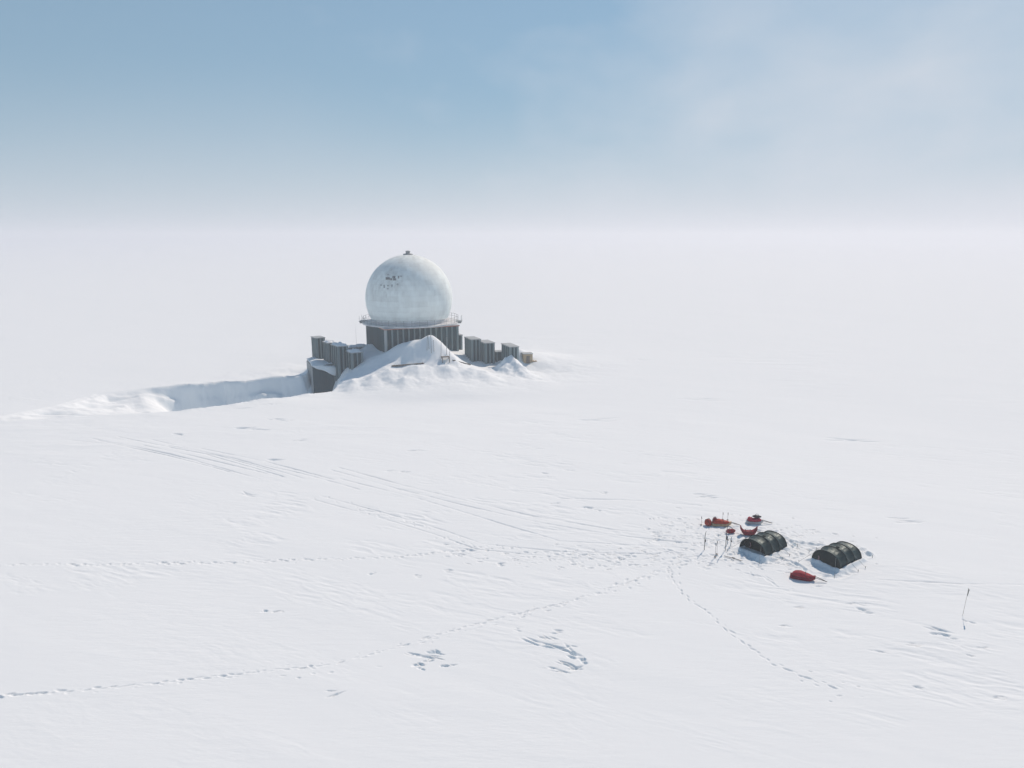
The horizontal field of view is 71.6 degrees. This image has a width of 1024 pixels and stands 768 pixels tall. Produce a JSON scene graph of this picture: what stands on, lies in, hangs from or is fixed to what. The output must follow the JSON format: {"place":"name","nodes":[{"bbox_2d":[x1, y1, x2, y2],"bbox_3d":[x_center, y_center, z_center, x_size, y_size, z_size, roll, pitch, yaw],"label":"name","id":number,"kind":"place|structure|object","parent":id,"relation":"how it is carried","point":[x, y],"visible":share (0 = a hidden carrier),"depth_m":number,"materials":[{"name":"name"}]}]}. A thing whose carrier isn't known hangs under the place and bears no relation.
{"place":"outdoors","nodes":[
{"label":"outdoors","id":0,"kind":"place"},
{"bbox_2d":[0,239,1023,767],"bbox_3d":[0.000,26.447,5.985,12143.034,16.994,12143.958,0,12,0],"label":"snow field","id":1,"kind":"structure","parent":0,"point":[228,539],"depth_m":67.20,"materials":[{"name":"white snow"}]},
{"bbox_2d":[306,357,335,393],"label":"steel housing","id":2,"kind":"structure","parent":1,"relation":"on","point":[322,373],"depth_m":143.88,"materials":[{"name":"paint"}]},
{"bbox_2d":[311,336,324,358],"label":"steel housing","id":3,"kind":"object","parent":2,"relation":"on","point":[317,346],"visible":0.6,"depth_m":147.99,"materials":[{"name":"grey metal"}]},
{"bbox_2d":[322,339,334,362],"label":"steel housing","id":4,"kind":"object","parent":2,"relation":"on","point":[327,350],"visible":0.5,"depth_m":145.41,"materials":[{"name":"white metal"}]},
{"bbox_2d":[330,342,347,381],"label":"steel housing","id":5,"kind":"object","parent":1,"relation":"on","point":[338,354],"visible":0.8,"depth_m":142.51,"materials":[{"name":"white metal"}]},
{"bbox_2d":[345,348,362,369],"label":"steel housing","id":6,"kind":"object","parent":1,"relation":"on","point":[354,358],"visible":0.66,"depth_m":140.80,"materials":[{"name":"white metal"}]},
{"bbox_2d":[348,344,364,349],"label":"steel housing","id":7,"kind":"object","parent":1,"relation":"on","point":[359,346],"visible":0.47,"depth_m":149.75,"materials":[{"name":"white metal"}]},
{"bbox_2d":[392,362,423,366],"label":"walkway plank","id":8,"kind":"object","parent":1,"relation":"on","point":[407,364],"visible":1,"depth_m":132.05,"materials":[{"name":"brown wood"}]},
{"bbox_2d":[359,251,461,351],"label":"radar station","id":9,"kind":"object","parent":1,"relation":"on","point":[408,296],"visible":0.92,"depth_m":142.78,"materials":[{"name":"paint"}]},
{"bbox_2d":[459,333,462,349],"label":"steel housing","id":10,"kind":"object","parent":1,"relation":"on","point":[460,342],"visible":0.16,"depth_m":151.68,"materials":[{"name":"grey metal"}]},
{"bbox_2d":[464,336,480,361],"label":"steel housing","id":11,"kind":"object","parent":1,"relation":"on","point":[472,348],"visible":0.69,"depth_m":143.52,"materials":[{"name":"grey metal"}]},
{"bbox_2d":[481,339,494,363],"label":"steel housing","id":12,"kind":"object","parent":1,"relation":"on","point":[487,351],"visible":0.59,"depth_m":142.12,"materials":[{"name":"grey metal"}]},
{"bbox_2d":[495,350,501,361],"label":"steel housing","id":13,"kind":"object","parent":1,"relation":"on","point":[498,355],"visible":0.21,"depth_m":143.47,"materials":[{"name":"grey metal"}]},
{"bbox_2d":[501,343,518,360],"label":"steel housing","id":14,"kind":"object","parent":1,"relation":"on","point":[508,349],"visible":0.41,"depth_m":139.08,"materials":[{"name":"grey metal"}]},
{"bbox_2d":[521,352,532,363],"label":"plywood hut","id":15,"kind":"object","parent":1,"relation":"on","point":[527,357],"visible":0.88,"depth_m":144.07,"materials":[{"name":"wood"}]},
{"bbox_2d":[704,519,711,525],"bbox_3d":[17.337,12.188,62.726,0.635,0.719,0.669,-4,13,-20],"label":"kit bag","id":16,"kind":"object","parent":1,"relation":"on","point":[707,522],"visible":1,"depth_m":62.51,"materials":[{"name":"red fabric"}]},
{"bbox_2d":[711,519,738,526],"bbox_3d":[18.888,12.230,62.712,2.556,0.637,0.620,1,12,4],"label":"pulk sled","id":17,"kind":"object","parent":1,"relation":"on","point":[721,522],"visible":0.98,"depth_m":62.51,"materials":[{"name":"red fabric"}]},
{"bbox_2d":[726,528,735,532],"bbox_3d":[18.819,12.604,61.102,0.864,0.498,0.463,-2,12,-12],"label":"duffel bag","id":18,"kind":"object","parent":1,"relation":"on","point":[729,530],"visible":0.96,"depth_m":60.95,"materials":[{"name":"red fabric"}]},
{"bbox_2d":[740,525,759,535],"bbox_3d":[20.671,12.520,60.726,2.206,0.830,0.600,1,12,5],"label":"pulk sled","id":19,"kind":"object","parent":1,"relation":"on","point":[750,532],"visible":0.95,"depth_m":60.56,"materials":[{"name":"red plastic"}]},
{"bbox_2d":[746,516,770,523],"bbox_3d":[22.004,12.136,63.146,2.256,0.637,0.600,1,12,6],"label":"pulk sled","id":20,"kind":"object","parent":1,"relation":"on","point":[750,520],"visible":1,"depth_m":62.97,"materials":[{"name":"fabric"}]},
{"bbox_2d":[728,530,797,561],"bbox_3d":[20.541,12.932,57.953,5.560,1.434,4.184,-9,15,-36],"label":"tunnel tent","id":21,"kind":"object","parent":1,"relation":"on","point":[768,542],"visible":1,"depth_m":57.56,"materials":[{"name":"green fabric"}]},
{"bbox_2d":[745,539,763,553],"bbox_3d":[19.824,13.053,57.429,0.157,1.065,2.205,-9,15,-36],"label":"door panel","id":22,"kind":"structure","parent":21,"relation":"in","point":[754,545],"depth_m":57.71,"materials":[{"name":"fabric"}]},
{"bbox_2d":[790,570,826,581],"bbox_3d":[22.079,14.307,52.841,2.556,0.637,0.720,5,13,22],"label":"pulk sled","id":23,"kind":"object","parent":1,"relation":"on","point":[800,575],"visible":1,"depth_m":52.76,"materials":[{"name":"red fabric"}]},
{"bbox_2d":[800,541,872,577],"bbox_3d":[25.599,13.361,55.894,5.560,1.434,4.184,-8,14,-34],"label":"tunnel tent","id":24,"kind":"object","parent":1,"relation":"on","point":[840,554],"visible":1,"depth_m":55.23,"materials":[{"name":"green fabric"}]},
{"bbox_2d":[813,550,839,568],"bbox_3d":[24.301,13.533,55.004,0.158,1.116,2.278,-8,14,-34],"label":"door panel","id":25,"kind":"structure","parent":24,"relation":"in","point":[826,557],"depth_m":54.90,"materials":[{"name":"fabric"}]},
{"bbox_2d":[0,0,1023,240],"label":"sky","id":26,"kind":"structure","parent":0,"point":[120,119],"materials":[{"name":"blue"}]}
]}

